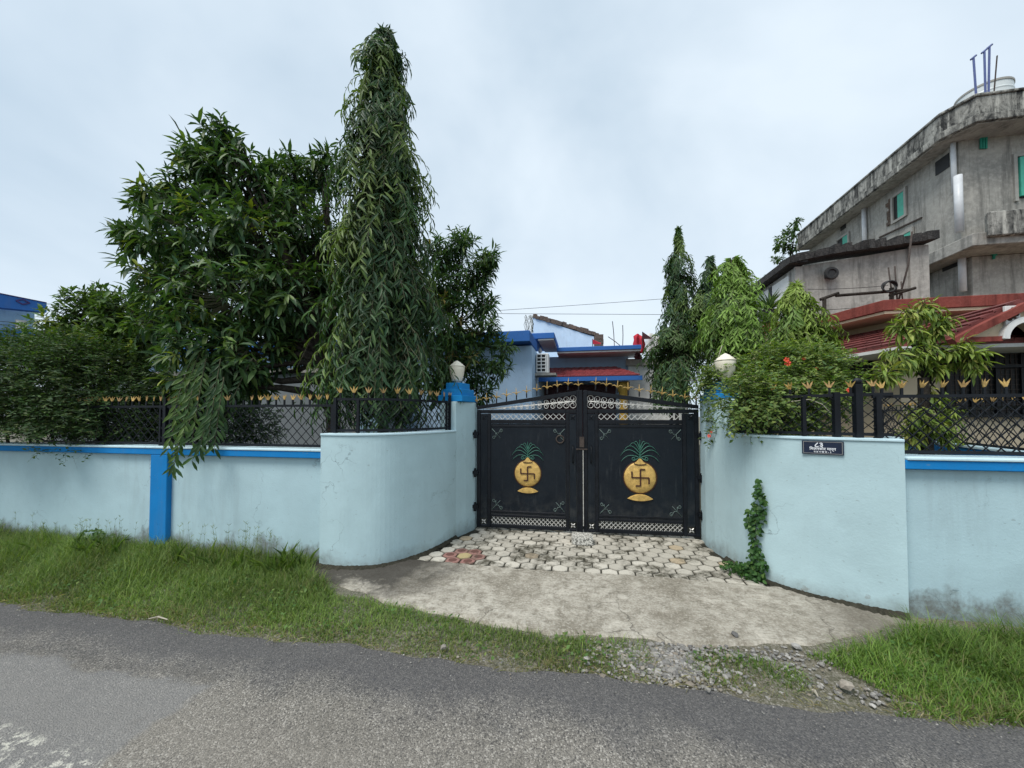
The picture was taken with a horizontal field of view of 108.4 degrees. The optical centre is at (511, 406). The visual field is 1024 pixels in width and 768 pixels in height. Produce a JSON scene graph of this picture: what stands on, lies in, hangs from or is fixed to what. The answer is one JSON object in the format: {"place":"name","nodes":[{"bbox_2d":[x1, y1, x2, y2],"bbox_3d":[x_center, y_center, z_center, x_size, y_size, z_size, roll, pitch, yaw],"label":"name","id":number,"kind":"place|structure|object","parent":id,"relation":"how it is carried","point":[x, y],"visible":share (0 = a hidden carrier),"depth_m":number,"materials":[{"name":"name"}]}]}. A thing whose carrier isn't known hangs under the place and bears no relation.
{"place":"outdoors","nodes":[
{"label":"outdoors","id":0,"kind":"place"},
{"bbox_2d":[0,293,46,346],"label":"house","id":1,"kind":"structure","parent":0,"point":[13,308],"depth_m":16.98,"materials":[{"name":"blue paint"}]},
{"bbox_2d":[15,319,26,328],"bbox_3d":[-22.290,-3.724,16.797,2.990,0.874,0.076,-1,-2,43],"label":"window","id":2,"kind":"structure","parent":1,"relation":"in","point":[16,320],"depth_m":16.20,"materials":[{"name":"white glass"}]},
{"bbox_2d":[0,417,699,444],"bbox_3d":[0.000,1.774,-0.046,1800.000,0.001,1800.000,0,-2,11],"label":"ground","id":3,"kind":"structure","parent":0,"point":[14,440],"depth_m":27.99,"materials":[{"name":"green plant"}]},
{"bbox_2d":[0,442,320,561],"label":"boundary wall","id":4,"kind":"structure","parent":3,"relation":"on","point":[233,490],"depth_m":4.71,"materials":[{"name":"blue paint"}]},
{"bbox_2d":[36,393,332,446],"bbox_3d":[-4.423,0.168,4.806,4.720,0.685,0.059,0,-2,11],"label":"lattice fence","id":5,"kind":"object","parent":4,"relation":"on","point":[164,409],"visible":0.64,"depth_m":4.74,"materials":[{"name":"black metal"}]},
{"bbox_2d":[724,433,908,612],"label":"curved wall","id":6,"kind":"structure","parent":3,"relation":"on","point":[835,526],"depth_m":3.42,"materials":[{"name":"blue paint"}]},
{"bbox_2d":[719,479,768,583],"bbox_3d":[2.451,1.299,3.919,0.236,1.087,0.481,1,-2,-30],"label":"creeper","id":7,"kind":"object","parent":6,"relation":"attached to","point":[751,568],"visible":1,"depth_m":3.84,"materials":[{"name":"green plant"}]},
{"bbox_2d":[735,378,893,437],"bbox_3d":[2.898,0.020,3.736,0.288,0.545,1.319,1,-2,-33],"label":"lattice fence","id":8,"kind":"object","parent":6,"relation":"on","point":[856,393],"visible":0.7,"depth_m":3.45,"materials":[{"name":"black metal"}]},
{"bbox_2d":[802,440,843,455],"bbox_3d":[2.895,0.385,3.444,0.300,0.128,0.014,-1,-2,37],"label":"address plate","id":9,"kind":"object","parent":6,"relation":"attached to","point":[824,447],"visible":1,"depth_m":3.44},
{"bbox_2d":[905,454,1023,627],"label":"boundary wall","id":10,"kind":"structure","parent":3,"relation":"on","point":[965,530],"depth_m":3.11,"materials":[{"name":"blue paint"}]},
{"bbox_2d":[871,378,1023,454],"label":"lattice fence","id":11,"kind":"object","parent":10,"relation":"on","point":[877,409],"visible":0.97,"depth_m":3.20,"materials":[{"name":"black metal"}]},
{"bbox_2d":[149,314,642,470],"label":"house","id":12,"kind":"structure","parent":0,"point":[576,356],"depth_m":10.82,"materials":[{"name":"blue paint"}]},
{"bbox_2d":[524,315,533,332],"bbox_3d":[0.436,-2.081,9.337,0.272,0.445,0.158,0,-2,-2],"label":"dry creeper","id":13,"kind":"object","parent":12,"relation":"on","point":[531,320],"visible":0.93,"depth_m":9.32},
{"bbox_2d":[535,353,556,377],"bbox_3d":[0.879,-1.091,9.789,0.600,0.590,0.500,0,-2,11],"label":"air cooler","id":14,"kind":"object","parent":12,"relation":"attached to","point":[542,364],"visible":0.98,"depth_m":9.63,"materials":[{"name":"white paint"}]},
{"bbox_2d":[634,352,642,359],"bbox_3d":[3.723,-1.491,10.860,0.253,0.219,0.174,0,-2,11],"label":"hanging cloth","id":15,"kind":"object","parent":12,"relation":"hanging from","point":[637,356],"visible":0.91,"depth_m":10.85,"materials":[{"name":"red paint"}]},
{"bbox_2d":[633,334,644,353],"bbox_3d":[3.809,-1.873,11.057,0.363,0.590,0.176,0,-2,11],"label":"hanging cloth","id":16,"kind":"object","parent":12,"relation":"hanging from","point":[637,339],"visible":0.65,"depth_m":11.05,"materials":[{"name":"red fabric"}]},
{"bbox_2d":[642,332,650,347],"bbox_3d":[3.985,-1.971,10.902,0.272,0.475,0.032,0,-2,9],"label":"pennant","id":17,"kind":"object","parent":16,"relation":"attached to","point":[645,336],"visible":0.97,"depth_m":10.91,"materials":[{"name":"red fabric"}]},
{"bbox_2d":[0,602,1023,767],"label":"road","id":18,"kind":"structure","parent":0,"point":[81,691],"depth_m":2.11,"materials":[{"name":"grey asphalt"}]},
{"bbox_2d":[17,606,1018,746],"bbox_3d":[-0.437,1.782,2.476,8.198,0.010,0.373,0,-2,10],"label":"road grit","id":19,"kind":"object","parent":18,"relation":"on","point":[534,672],"visible":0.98,"depth_m":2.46,"materials":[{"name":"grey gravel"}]},
{"bbox_2d":[0,520,1023,728],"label":"verge","id":20,"kind":"structure","parent":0,"point":[833,676],"depth_m":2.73,"materials":[{"name":"green plant"}]},
{"bbox_2d":[80,528,114,543],"bbox_3d":[-5.328,1.705,4.768,0.487,0.271,0.216,0,-2,11],"label":"broadleaf weed","id":21,"kind":"object","parent":20,"relation":"on","point":[95,535],"visible":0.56,"depth_m":4.75,"materials":[{"name":"green plant"}]},
{"bbox_2d":[148,616,167,619],"bbox_3d":[-2.977,1.790,3.126,0.175,0.015,0.048,0,-2,3],"label":"dry stalk","id":22,"kind":"object","parent":20,"relation":"on","point":[158,617],"visible":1,"depth_m":3.12,"materials":[{"name":"beige plant"}]},
{"bbox_2d":[0,511,318,575],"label":"tall weeds","id":23,"kind":"object","parent":20,"relation":"on","point":[273,563],"visible":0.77,"depth_m":4.24,"materials":[{"name":"green plant"}]},
{"bbox_2d":[0,534,995,704],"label":"clover weeds","id":24,"kind":"object","parent":20,"relation":"on","point":[588,641],"visible":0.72,"depth_m":2.90,"materials":[{"name":"green plant"}]},
{"bbox_2d":[423,638,915,714],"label":"gravel","id":25,"kind":"structure","parent":20,"relation":"on","point":[673,653],"depth_m":2.57,"materials":[{"name":"grey gravel"}]},
{"bbox_2d":[791,643,801,648],"bbox_3d":[2.110,1.782,2.750,0.074,0.039,0.059,0,-2,11],"label":"stone","id":26,"kind":"object","parent":20,"relation":"on","point":[796,645],"visible":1,"depth_m":2.73,"materials":[{"name":"grey stone"}]},
{"bbox_2d":[837,679,854,690],"bbox_3d":[2.118,1.764,2.342,0.069,0.053,0.068,-1,-2,20],"label":"stone","id":27,"kind":"object","parent":20,"relation":"on","point":[845,684],"visible":1,"depth_m":2.33,"materials":[{"name":"beige stone"}]},
{"bbox_2d":[684,602,1023,730],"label":"verge grass","id":28,"kind":"structure","parent":20,"relation":"on","point":[1002,661],"depth_m":2.50,"materials":[{"name":"green plant"}]},
{"bbox_2d":[0,0,1023,416],"label":"sky","id":29,"kind":"structure","parent":0,"point":[575,136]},
{"bbox_2d":[417,492,772,586],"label":"forecourt","id":30,"kind":"structure","parent":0,"point":[690,558],"depth_m":4.60,"materials":[{"name":"beige stone"},{"name":"red paving blocks"}]},
{"bbox_2d":[319,430,456,565],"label":"curved wall","id":31,"kind":"structure","parent":30,"relation":"on","point":[387,497],"depth_m":4.21,"materials":[{"name":"blue paint"}]},
{"bbox_2d":[333,387,451,432],"bbox_3d":[-1.346,0.043,4.634,1.579,0.548,0.400,1,-2,-39],"label":"lattice fence","id":32,"kind":"object","parent":31,"relation":"on","point":[447,417],"visible":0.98,"depth_m":4.33,"materials":[{"name":"black metal"}]},
{"bbox_2d":[438,382,477,536],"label":"gate pillar","id":33,"kind":"structure","parent":30,"relation":"on","point":[464,418],"depth_m":5.39,"materials":[{"name":"blue paint"}]},
{"bbox_2d":[449,361,464,382],"bbox_3d":[-0.828,-0.517,5.568,0.238,0.344,0.238,0,-2,11],"label":"pillar lamp","id":34,"kind":"object","parent":33,"relation":"on","point":[458,367],"visible":0.9,"depth_m":5.49,"materials":[{"name":"glass"}]},
{"bbox_2d":[472,378,586,531],"bbox_3d":[0.230,0.696,5.474,1.739,2.236,0.099,0,-2,9],"label":"gate leaf","id":35,"kind":"object","parent":33,"relation":"attached to","point":[526,469],"visible":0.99,"depth_m":5.47,"materials":[{"name":"black metal"}]},
{"bbox_2d":[571,532,592,545],"bbox_3d":[0.942,1.781,4.967,0.280,0.110,0.220,0,-2,8],"label":"stone block","id":36,"kind":"object","parent":30,"relation":"on","point":[581,538],"depth_m":4.87,"materials":[{"name":"white stone"}]},
{"bbox_2d":[700,383,749,557],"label":"gate pillar","id":37,"kind":"structure","parent":30,"relation":"on","point":[713,500],"depth_m":4.66,"materials":[{"name":"blue paint"}]},
{"bbox_2d":[583,379,702,536],"bbox_3d":[1.861,0.687,5.225,1.669,2.241,0.099,0,-2,8],"label":"gate leaf","id":38,"kind":"object","parent":37,"relation":"attached to","point":[643,471],"visible":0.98,"depth_m":5.23,"materials":[{"name":"black metal"}]},
{"bbox_2d":[714,353,736,381],"bbox_3d":[2.711,-0.493,4.691,0.250,0.361,0.250,0,-2,11],"label":"pillar lamp","id":39,"kind":"object","parent":37,"relation":"on","point":[722,359],"visible":0.83,"depth_m":4.61,"materials":[{"name":"glass"}]},
{"bbox_2d":[310,559,918,647],"bbox_3d":[0.515,1.821,3.468,5.800,0.088,1.224,0,-2,11],"label":"apron","id":40,"kind":"object","parent":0,"point":[685,612],"visible":0.83,"depth_m":3.34,"materials":[{"name":"concrete"}]},
{"bbox_2d":[318,535,458,570],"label":"wall foot soil","id":41,"kind":"structure","parent":40,"relation":"on","point":[383,565],"depth_m":4.17,"materials":[{"name":"brown soil"}]},
{"bbox_2d":[731,631,738,637],"bbox_3d":[1.743,1.783,2.890,0.049,0.032,0.069,0,-2,11],"label":"stone","id":42,"kind":"object","parent":40,"relation":"on","point":[734,634],"visible":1,"depth_m":2.88,"materials":[{"name":"grey stone"}]},
{"bbox_2d":[723,556,910,619],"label":"wall foot soil","id":43,"kind":"structure","parent":40,"relation":"on","point":[881,611],"depth_m":3.32,"materials":[{"name":"soil"}]},
{"bbox_2d":[576,445,700,510],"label":"garden soil","id":44,"kind":"structure","parent":0,"point":[699,475],"depth_m":11.43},
{"bbox_2d":[2,279,180,440],"bbox_3d":[-6.917,-0.101,6.132,2.977,4.047,1.388,0,-2,11],"label":"broadleaf bush","id":45,"kind":"object","parent":44,"relation":"on","point":[104,311],"visible":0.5,"depth_m":5.93,"materials":[{"name":"green plant"}]},
{"bbox_2d":[0,321,193,465],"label":"hedge","id":46,"kind":"object","parent":44,"relation":"on","point":[22,394],"visible":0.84,"depth_m":5.13,"materials":[{"name":"green plant"}]},
{"bbox_2d":[157,316,256,480],"bbox_3d":[-4.186,0.262,4.902,1.444,3.237,0.989,0,-2,11],"label":"young ashoka","id":47,"kind":"object","parent":44,"relation":"on","point":[187,408],"visible":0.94,"depth_m":4.58,"materials":[{"name":"green plant"}]},
{"bbox_2d":[128,366,288,446],"bbox_3d":[-5.616,0.546,6.911,2.935,2.773,1.533,0,-2,-1],"label":"shrub","id":48,"kind":"object","parent":44,"relation":"on","point":[244,425],"visible":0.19,"depth_m":6.74,"materials":[{"name":"green plant"}]},
{"bbox_2d":[96,107,348,432],"bbox_3d":[-4.271,-1.419,5.657,3.845,6.679,2.480,0,-2,-14],"label":"mango tree","id":49,"kind":"object","parent":44,"relation":"on","point":[285,286],"visible":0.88,"depth_m":5.44,"materials":[{"name":"green plant"}]},
{"bbox_2d":[58,368,395,447],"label":"outbuilding","id":50,"kind":"structure","parent":44,"relation":"on","point":[297,425],"depth_m":9.10,"materials":[{"name":"grey paint"}]},
{"bbox_2d":[353,404,377,432],"bbox_3d":[-3.410,0.818,8.684,0.710,1.820,0.066,0,-2,11],"label":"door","id":51,"kind":"structure","parent":50,"relation":"in","point":[353,404],"depth_m":8.69,"materials":[{"name":"grey"}]},
{"bbox_2d":[291,22,461,437],"bbox_3d":[-1.812,-1.858,5.430,2.250,7.524,2.175,0,-2,11],"label":"ashoka tree","id":52,"kind":"object","parent":44,"relation":"on","point":[386,304],"visible":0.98,"depth_m":5.03,"materials":[{"name":"green plant"}]},
{"bbox_2d":[416,224,520,410],"bbox_3d":[-1.152,-0.876,7.210,2.499,5.657,1.684,-1,-2,31],"label":"mango tree","id":53,"kind":"object","parent":44,"relation":"on","point":[483,270],"visible":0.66,"depth_m":7.13,"materials":[{"name":"green plant"}]},
{"bbox_2d":[626,358,686,419],"bbox_3d":[4.670,0.334,12.697,1.788,3.498,3.300,0,-2,11],"label":"annex","id":54,"kind":"object","parent":44,"relation":"on","point":[631,364],"visible":0.21,"depth_m":11.27,"materials":[{"name":"white paint"}]},
{"bbox_2d":[645,333,659,356],"bbox_3d":[4.456,-1.943,11.648,0.529,0.724,0.176,0,-2,11],"label":"hanging cloth","id":55,"kind":"object","parent":54,"relation":"on","point":[647,341],"visible":0.32,"depth_m":11.65,"materials":[{"name":"white fabric"}]},
{"bbox_2d":[636,324,710,419],"bbox_3d":[4.133,-0.014,9.309,1.846,4.045,1.876,0,-2,11],"label":"ashoka tree","id":56,"kind":"object","parent":44,"relation":"on","point":[672,371],"visible":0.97,"depth_m":8.94,"materials":[{"name":"green plant"}]},
{"bbox_2d":[655,225,698,419],"bbox_3d":[4.785,-1.594,10.604,1.252,7.265,1.199,1,-2,-42],"label":"ashoka tree","id":57,"kind":"object","parent":44,"relation":"on","point":[677,299],"visible":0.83,"depth_m":10.47,"materials":[{"name":"green plant"}]},
{"bbox_2d":[684,255,719,368],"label":"ashoka tree","id":58,"kind":"object","parent":44,"relation":"on","point":[696,310],"visible":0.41,"depth_m":9.88,"materials":[{"name":"green plant"}]},
{"bbox_2d":[691,255,779,378],"bbox_3d":[5.092,-0.715,8.383,1.935,5.396,1.722,0,-2,11],"label":"ashoka tree","id":59,"kind":"object","parent":44,"relation":"on","point":[732,327],"visible":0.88,"depth_m":8.13,"materials":[{"name":"green plant"}]},
{"bbox_2d":[684,334,878,449],"bbox_3d":[3.331,0.445,4.467,2.285,2.846,2.098,0,-2,11],"label":"flowering bush","id":60,"kind":"object","parent":44,"relation":"on","point":[804,367],"visible":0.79,"depth_m":4.34,"materials":[{"name":"green plant"}]},
{"bbox_2d":[757,278,851,388],"bbox_3d":[4.891,-0.115,6.208,1.346,4.084,1.248,1,-2,-35],"label":"ashoka tree","id":61,"kind":"object","parent":44,"relation":"on","point":[798,317],"visible":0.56,"depth_m":6.03,"materials":[{"name":"green plant"}]},
{"bbox_2d":[750,230,939,326],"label":"building","id":62,"kind":"structure","parent":44,"relation":"on","point":[871,262],"depth_m":12.24,"materials":[{"name":"white paint"}]},
{"bbox_2d":[455,313,660,314],"bbox_3d":[4.159,-3.993,16.000,19.411,0.125,0.014,0,-2,0],"label":"overhead wire","id":63,"kind":"object","parent":62,"relation":"attached to","point":[617,314],"visible":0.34,"depth_m":15.99,"materials":[{"name":"black metal"}]},
{"bbox_2d":[469,299,656,312],"bbox_3d":[4.272,-4.802,17.000,17.973,1.310,0.014,0,-2,0],"label":"overhead wire","id":64,"kind":"object","parent":62,"relation":"attached to","point":[574,305],"visible":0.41,"depth_m":16.99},
{"bbox_2d":[824,267,838,279],"bbox_3d":[10.622,-4.414,12.376,0.436,0.438,0.352,0,-2,11],"label":"exhaust fan","id":65,"kind":"object","parent":62,"relation":"attached to","point":[831,273],"visible":1,"depth_m":12.23,"materials":[{"name":"black metal"}]},
{"bbox_2d":[743,293,1023,447],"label":"house","id":66,"kind":"structure","parent":44,"relation":"on","point":[995,319],"depth_m":7.64,"materials":[{"name":"red paint"}]},
{"bbox_2d":[756,288,782,322],"bbox_3d":[7.943,-3.110,11.445,1.281,1.089,1.168,0,-2,-9],"label":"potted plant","id":67,"kind":"object","parent":66,"relation":"on","point":[771,302],"visible":0.56,"depth_m":11.31,"materials":[{"name":"green plant"}]},
{"bbox_2d":[841,360,872,392],"bbox_3d":[8.263,-0.757,8.901,0.106,0.980,0.828,0,-2,0],"label":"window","id":68,"kind":"structure","parent":66,"relation":"in","point":[865,366],"depth_m":8.66,"materials":[{"name":"black glass"}]},
{"bbox_2d":[819,287,916,318],"bbox_3d":[9.328,-2.697,9.702,2.169,0.764,0.090,0,-2,11],"label":"wash line frame","id":69,"kind":"object","parent":66,"relation":"on","point":[890,295],"visible":0.82,"depth_m":9.69,"materials":[{"name":"black metal"}]},
{"bbox_2d":[888,267,891,287],"bbox_3d":[9.856,-3.183,9.614,0.115,0.883,0.031,0,-2,11],"label":"terrace rod","id":70,"kind":"object","parent":69,"relation":"attached to","point":[889,277],"visible":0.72,"depth_m":9.61,"materials":[{"name":"metal"}]},
{"bbox_2d":[808,285,887,289],"bbox_3d":[9.001,-3.199,9.930,1.723,0.122,0.011,-1,-2,21],"label":"overhead wire","id":71,"kind":"object","parent":70,"relation":"attached to","point":[845,288],"visible":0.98,"depth_m":9.92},
{"bbox_2d":[881,280,897,292],"bbox_3d":[9.747,-3.089,9.531,0.356,0.337,0.090,0,-2,11],"label":"cable coil","id":72,"kind":"object","parent":70,"relation":"hanging from","point":[893,282],"visible":1,"depth_m":9.51,"materials":[{"name":"black metal"}]},
{"bbox_2d":[894,266,897,298],"bbox_3d":[9.974,-3.192,9.592,0.072,0.910,0.031,0,-2,11],"label":"terrace rod","id":73,"kind":"object","parent":69,"relation":"attached to","point":[895,278],"visible":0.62,"depth_m":9.59,"materials":[{"name":"metal"}]},
{"bbox_2d":[898,231,912,298],"bbox_3d":[10.185,-3.628,9.563,0.380,1.791,0.038,0,-2,11],"label":"terrace rod","id":74,"kind":"object","parent":69,"relation":"attached to","point":[908,261],"visible":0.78,"depth_m":9.54,"materials":[{"name":"metal"}]},
{"bbox_2d":[941,352,1023,416],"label":"grille door","id":75,"kind":"structure","parent":66,"relation":"in","point":[1012,369],"depth_m":7.52,"materials":[{"name":"black metal"}]},
{"bbox_2d":[862,295,1003,454],"bbox_3d":[5.511,0.195,4.990,1.710,3.403,0.782,0,-2,3],"label":"young tree","id":76,"kind":"object","parent":44,"relation":"on","point":[925,358],"visible":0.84,"depth_m":4.96,"materials":[{"name":"green plant"}]},
{"bbox_2d":[883,436,1023,455],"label":"side wall","id":77,"kind":"structure","parent":44,"relation":"on","point":[966,448],"depth_m":4.80,"materials":[{"name":"paint"}]},
{"bbox_2d":[882,397,1023,450],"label":"lattice fence","id":78,"kind":"object","parent":77,"relation":"on","point":[991,408],"visible":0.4,"depth_m":4.58,"materials":[{"name":"black metal"}]},
{"bbox_2d":[796,87,1023,297],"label":"building","id":79,"kind":"structure","parent":0,"point":[954,174],"depth_m":12.95,"materials":[{"name":"concrete"}]},
{"bbox_2d":[770,217,804,264],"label":"sapling","id":80,"kind":"object","parent":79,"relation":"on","point":[788,248],"visible":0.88,"depth_m":21.84,"materials":[{"name":"green plant"}]},
{"bbox_2d":[835,231,849,260],"bbox_3d":[16.690,-8.082,18.634,0.077,1.097,0.968,0,-2,11],"label":"window","id":81,"kind":"structure","parent":79,"relation":"in","point":[845,238],"depth_m":18.50,"materials":[{"name":"teal glass"}]},
{"bbox_2d":[885,186,907,226],"bbox_3d":[16.088,-8.319,15.471,0.077,1.185,1.029,0,-2,11],"label":"window","id":82,"kind":"structure","parent":79,"relation":"in","point":[897,203],"depth_m":15.39,"materials":[{"name":"glass"}]},
{"bbox_2d":[897,227,913,235],"bbox_3d":[16.026,-6.733,15.151,0.059,0.782,1.002,0,-2,11],"label":"window","id":83,"kind":"structure","parent":79,"relation":"in","point":[908,232],"depth_m":14.88,"materials":[{"name":"teal glass"}]},
{"bbox_2d":[935,153,949,175],"bbox_3d":[15.744,-8.849,13.514,0.017,0.513,0.526,0,-2,11],"label":"window","id":84,"kind":"structure","parent":79,"relation":"in","point":[942,164],"depth_m":13.49,"materials":[{"name":"black glass"}]},
{"bbox_2d":[942,262,957,271],"bbox_3d":[16.316,-5.311,13.750,0.017,0.380,0.600,0,-2,11],"label":"window","id":85,"kind":"structure","parent":79,"relation":"in","point":[955,264],"depth_m":13.73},
{"bbox_2d":[970,54,976,93],"bbox_3d":[16.694,-10.980,13.301,0.231,3.451,0.063,0,-2,11],"label":"rebar","id":86,"kind":"object","parent":79,"relation":"on","point":[974,73],"visible":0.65,"depth_m":13.31,"materials":[{"name":"metal"}]},
{"bbox_2d":[980,48,987,91],"bbox_3d":[17.001,-11.070,13.245,0.202,3.626,0.063,0,-2,11],"label":"rebar","id":87,"kind":"object","parent":79,"relation":"on","point":[984,68],"visible":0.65,"depth_m":13.26,"materials":[{"name":"blue metal"}]},
{"bbox_2d":[953,76,1014,105],"bbox_3d":[18.311,-10.722,14.314,1.483,2.906,1.483,0,-2,11],"label":"water tank","id":88,"kind":"object","parent":79,"relation":"on","point":[1005,82],"visible":0.23,"depth_m":13.71,"materials":[{"name":"white plastic"}]},
{"bbox_2d":[987,43,992,91],"bbox_3d":[17.110,-11.138,13.226,0.288,3.763,0.063,0,-2,11],"label":"rebar","id":89,"kind":"object","parent":79,"relation":"on","point":[989,63],"visible":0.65,"depth_m":13.24,"materials":[{"name":"metal"}]},
{"bbox_2d":[993,55,997,90],"bbox_3d":[17.209,-10.906,13.204,0.355,3.299,0.035,0,-2,11],"label":"rebar","id":90,"kind":"object","parent":79,"relation":"on","point":[995,72],"visible":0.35,"depth_m":13.20,"materials":[{"name":"metal"}]},
{"bbox_2d":[1012,153,1023,201],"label":"window","id":91,"kind":"structure","parent":79,"relation":"in","point":[1018,158],"depth_m":12.55,"materials":[{"name":"teal glass"}]}
]}

